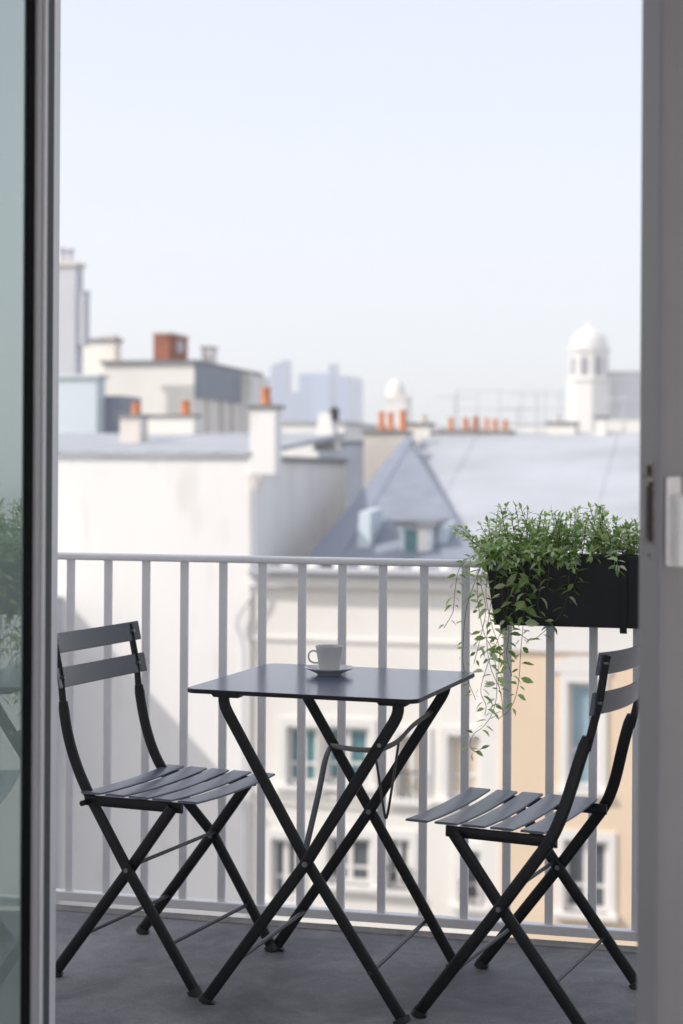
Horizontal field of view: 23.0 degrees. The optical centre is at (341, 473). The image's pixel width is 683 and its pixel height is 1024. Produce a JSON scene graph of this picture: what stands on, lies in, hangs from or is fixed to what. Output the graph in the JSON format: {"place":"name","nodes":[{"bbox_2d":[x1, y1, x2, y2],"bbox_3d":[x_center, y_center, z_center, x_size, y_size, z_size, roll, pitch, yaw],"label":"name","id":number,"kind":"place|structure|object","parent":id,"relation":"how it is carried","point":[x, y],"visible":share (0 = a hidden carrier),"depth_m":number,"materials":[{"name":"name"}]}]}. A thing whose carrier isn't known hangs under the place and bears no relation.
{"place":"outdoors","nodes":[
{"label":"outdoors","id":0,"kind":"place"},
{"bbox_2d":[59,246,90,373],"bbox_3d":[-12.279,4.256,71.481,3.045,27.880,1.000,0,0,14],"label":"tall grey house","id":1,"kind":"structure","parent":0,"point":[74,302],"depth_m":70.92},
{"bbox_2d":[58,374,140,433],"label":"rooftop block","id":2,"kind":"structure","parent":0,"point":[86,405],"depth_m":53.69,"materials":[{"name":"paint"}]},
{"bbox_2d":[83,335,123,374],"bbox_3d":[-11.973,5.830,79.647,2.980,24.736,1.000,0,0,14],"label":"cream house","id":3,"kind":"structure","parent":0,"point":[96,351],"depth_m":79.13,"materials":[{"name":"beige paint"}]},
{"bbox_2d":[100,332,269,457],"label":"long cream house","id":4,"kind":"structure","parent":0,"point":[169,377],"depth_m":75.01,"materials":[{"name":"paint"}]},
{"bbox_2d":[58,387,347,917],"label":"white house","id":5,"kind":"structure","parent":0,"point":[138,484],"depth_m":39.31,"materials":[{"name":"paint"}]},
{"bbox_2d":[270,360,291,420],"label":"skyscraper","id":6,"kind":"structure","parent":0,"point":[280,379],"depth_m":1768.83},
{"bbox_2d":[311,373,332,420],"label":"skyscraper","id":7,"kind":"structure","parent":0,"point":[322,393],"depth_m":1757.79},
{"bbox_2d":[328,364,338,406],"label":"skyscraper","id":8,"kind":"structure","parent":0,"point":[334,369],"depth_m":1816.04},
{"bbox_2d":[282,421,395,457],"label":"pale roof house","id":9,"kind":"structure","parent":0,"point":[351,429],"depth_m":87.14,"materials":[{"name":"paint"}]},
{"bbox_2d":[336,376,362,422],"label":"skyscraper","id":10,"kind":"structure","parent":0,"point":[349,398],"depth_m":1753.09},
{"bbox_2d":[59,0,641,426],"label":"sky","id":11,"kind":"structure","parent":0,"point":[434,197],"materials":[{"name":"white"}]},
{"bbox_2d":[318,437,417,511],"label":"slate house","id":12,"kind":"structure","parent":0,"point":[352,450],"depth_m":61.74,"materials":[{"name":"metal"}]},
{"bbox_2d":[384,379,411,426],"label":"white pavilion","id":13,"kind":"structure","parent":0,"point":[396,399],"depth_m":429.92,"materials":[{"name":"stone"}]},
{"bbox_2d":[395,427,483,448],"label":"terrace house","id":14,"kind":"structure","parent":0,"point":[436,429],"depth_m":243.77,"materials":[{"name":"metal"}]},
{"bbox_2d":[455,390,561,429],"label":"roof railing","id":15,"kind":"object","parent":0,"point":[521,391],"visible":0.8,"depth_m":130.68,"materials":[{"name":"grey metal"}]},
{"bbox_2d":[469,423,579,431],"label":"terrace house","id":16,"kind":"structure","parent":0,"point":[528,427],"depth_m":421.53,"materials":[{"name":"paint"}]},
{"bbox_2d":[500,415,639,945],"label":"peach house","id":17,"kind":"structure","parent":0,"point":[600,466],"depth_m":36.94,"materials":[{"name":"beige paint"}]},
{"bbox_2d":[556,673,606,796],"bbox_3d":[5.290,5.695,36.743,1.127,2.656,0.340,0,0,14],"label":"window","id":18,"kind":"structure","parent":17,"relation":"in","point":[574,687],"depth_m":36.80,"materials":[{"name":"white glass"}]},
{"bbox_2d":[553,830,617,921],"bbox_3d":[5.341,8.764,36.726,1.405,1.902,0.340,0,0,14],"label":"window","id":19,"kind":"structure","parent":17,"relation":"in","point":[577,867],"depth_m":36.78,"materials":[{"name":"white glass"}]},
{"bbox_2d":[601,396,639,431],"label":"roof antenna","id":20,"kind":"object","parent":17,"relation":"on","point":[623,399],"visible":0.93,"depth_m":48.75,"materials":[{"name":"grey metal"}]},
{"bbox_2d":[566,319,611,431],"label":"domed tower","id":21,"kind":"structure","parent":0,"point":[588,383],"depth_m":618.26,"materials":[{"name":"white stone"}]},
{"bbox_2d":[607,418,639,431],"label":"terrace house","id":22,"kind":"structure","parent":0,"point":[616,424],"depth_m":425.42,"materials":[{"name":"paint"}]},
{"bbox_2d":[608,371,639,417],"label":"church hall","id":23,"kind":"structure","parent":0,"point":[626,384],"depth_m":627.00,"materials":[{"name":"metal"}]},
{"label":"apartment building","id":24,"kind":"object","parent":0,"visible":0},
{"bbox_2d":[0,0,47,1023],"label":"balcony door","id":25,"kind":"structure","parent":24,"relation":"attached to","point":[23,153],"depth_m":2.86,"materials":[{"name":"paint"}]},
{"bbox_2d":[43,0,60,1023],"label":"door frame","id":26,"kind":"object","parent":24,"relation":"attached to","point":[51,516],"visible":0.31,"depth_m":3.29,"materials":[{"name":"paint"}]},
{"bbox_2d":[637,0,682,1023],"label":"balcony door","id":27,"kind":"structure","parent":26,"relation":"attached to","point":[660,873],"depth_m":2.59,"materials":[{"name":"grey paint"}]},
{"bbox_2d":[55,911,636,1023],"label":"balcony floor","id":28,"kind":"structure","parent":24,"relation":"attached to","point":[122,971],"depth_m":4.18,"materials":[{"name":"concrete"}]},
{"bbox_2d":[55,621,277,996],"bbox_3d":[-0.462,0.838,4.338,0.464,0.866,0.470,0,0,24],"label":"folding chair","id":29,"kind":"object","parent":28,"relation":"on","point":[165,791],"visible":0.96,"depth_m":4.30,"materials":[{"name":"paint"}]},
{"bbox_2d":[187,663,474,1023],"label":"bistro table","id":30,"kind":"object","parent":28,"relation":"on","point":[398,690],"visible":0.99,"depth_m":4.02,"materials":[{"name":"paint"}]},
{"bbox_2d":[305,664,353,675],"bbox_3d":[-0.031,0.501,4.265,0.126,0.019,0.126,0,0,0],"label":"saucer","id":31,"kind":"object","parent":30,"relation":"on","point":[340,671],"visible":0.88,"depth_m":4.23,"materials":[{"name":"ceramic"}]},
{"bbox_2d":[308,644,342,669],"bbox_3d":[-0.035,0.471,4.268,0.082,0.067,0.071,0,0,33],"label":"coffee cup","id":32,"kind":"object","parent":31,"relation":"on","point":[329,656],"visible":0.92,"depth_m":4.24,"materials":[{"name":"ceramic"}]},
{"bbox_2d":[56,904,636,953],"bbox_3d":[0.990,1.284,4.419,6.200,0.034,0.058,0,0,14],"label":"floor edge","id":33,"kind":"object","parent":28,"relation":"on","point":[367,930],"depth_m":4.66,"materials":[{"name":"grey concrete"}]},
{"bbox_2d":[56,552,638,941],"bbox_3d":[1.006,0.831,4.473,6.100,1.179,0.042,0,0,14],"label":"balcony railing","id":34,"kind":"object","parent":28,"relation":"on","point":[221,903],"visible":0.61,"depth_m":4.72,"materials":[{"name":"metal"}]},
{"bbox_2d":[484,550,638,633],"bbox_3d":[0.704,0.312,4.452,0.628,0.205,0.243,0,0,14],"label":"planter box","id":35,"kind":"object","parent":34,"relation":"hanging from","point":[606,597],"visible":0.58,"depth_m":4.36,"materials":[{"name":"plastic"}]},
{"bbox_2d":[439,501,573,759],"bbox_3d":[0.442,0.414,4.458,0.355,0.686,0.282,0,0,12],"label":"trailing plant","id":36,"kind":"object","parent":35,"relation":"in","point":[498,549],"visible":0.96,"depth_m":4.40,"materials":[{"name":"green plant"}]},
{"bbox_2d":[510,502,638,642],"bbox_3d":[0.627,0.258,4.429,0.254,0.372,0.299,0,0,37],"label":"leafy plant","id":37,"kind":"object","parent":35,"relation":"in","point":[599,542],"visible":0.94,"depth_m":4.39,"materials":[{"name":"green plant"}]},
{"bbox_2d":[605,515,638,576],"bbox_3d":[0.852,0.186,4.377,0.355,0.158,0.293,0,0,0],"label":"leafy plant","id":38,"kind":"object","parent":35,"relation":"in","point":[632,539],"visible":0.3,"depth_m":4.40,"materials":[{"name":"green plant"}]},
{"bbox_2d":[405,645,638,1023],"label":"folding chair","id":39,"kind":"object","parent":28,"relation":"on","point":[567,805],"visible":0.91,"depth_m":3.89,"materials":[{"name":"paint"}]},
{"label":"ground","id":40,"kind":"structure","parent":0,"visible":0},
{"bbox_2d":[56,596,61,903],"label":"wing","id":41,"kind":"structure","parent":40,"relation":"on","point":[58,773],"depth_m":39.66,"materials":[{"name":"grey metal"}]},
{"bbox_2d":[285,392,299,420],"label":"skyscraper","id":42,"kind":"structure","parent":40,"relation":"on","point":[292,406],"depth_m":1764.62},
{"bbox_2d":[298,374,311,420],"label":"skyscraper","id":43,"kind":"structure","parent":40,"relation":"on","point":[305,390],"depth_m":1761.32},
{"bbox_2d":[247,410,562,935],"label":"cream house","id":44,"kind":"structure","parent":40,"relation":"on","point":[409,502],"depth_m":38.33,"materials":[{"name":"beige paint"}]},
{"bbox_2d":[265,829,295,904],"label":"window","id":45,"kind":"structure","parent":44,"relation":"in","point":[284,855],"depth_m":38.62,"materials":[{"name":"white glass"}]},
{"bbox_2d":[275,717,326,792],"bbox_3d":[-0.895,6.418,38.437,1.183,1.663,0.340,0,0,14],"label":"window","id":46,"kind":"structure","parent":44,"relation":"in","point":[312,736],"depth_m":38.50,"materials":[{"name":"white glass"}]},
{"bbox_2d":[314,717,377,792],"bbox_3d":[0.133,6.375,38.181,1.454,1.641,0.340,0,0,14],"label":"window","id":47,"kind":"structure","parent":44,"relation":"in","point":[359,732],"depth_m":38.24,"materials":[{"name":"white glass"}]},
{"bbox_2d":[320,827,376,892],"bbox_3d":[0.178,8.758,38.167,1.452,1.398,0.340,0,0,14],"label":"window","id":48,"kind":"structure","parent":44,"relation":"in","point":[361,859],"depth_m":38.22,"materials":[{"name":"white glass"}]},
{"bbox_2d":[374,829,417,896],"bbox_3d":[1.272,8.764,37.894,1.000,1.462,0.340,0,0,14],"label":"window","id":49,"kind":"structure","parent":44,"relation":"in","point":[405,841],"depth_m":37.83,"materials":[{"name":"white glass"}]},
{"bbox_2d":[386,726,432,806],"bbox_3d":[1.562,6.574,37.825,1.045,1.759,0.340,0,0,14],"label":"window","id":50,"kind":"structure","parent":44,"relation":"in","point":[407,782],"depth_m":37.86,"materials":[{"name":"metal"}]},
{"bbox_2d":[431,394,477,429],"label":"roof antenna","id":51,"kind":"object","parent":44,"relation":"on","point":[455,397],"visible":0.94,"depth_m":49.95,"materials":[{"name":"grey metal"}]},
{"bbox_2d":[436,726,481,805],"bbox_3d":[2.734,6.523,37.533,1.172,1.741,0.340,0,0,14],"label":"window","id":52,"kind":"structure","parent":44,"relation":"in","point":[449,759],"depth_m":37.60,"materials":[{"name":"white paint"}]},
{"bbox_2d":[450,841,489,912],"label":"window","id":53,"kind":"structure","parent":44,"relation":"in","point":[474,890],"depth_m":37.50,"materials":[{"name":"white glass"}]},
{"bbox_2d":[498,405,535,431],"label":"roof antenna","id":54,"kind":"object","parent":44,"relation":"on","point":[517,408],"visible":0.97,"depth_m":49.49,"materials":[{"name":"grey metal"}]},
{"bbox_2d":[505,392,563,431],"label":"roof antenna","id":55,"kind":"object","parent":44,"relation":"on","point":[536,395],"visible":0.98,"depth_m":49.37,"materials":[{"name":"grey metal"}]}
]}

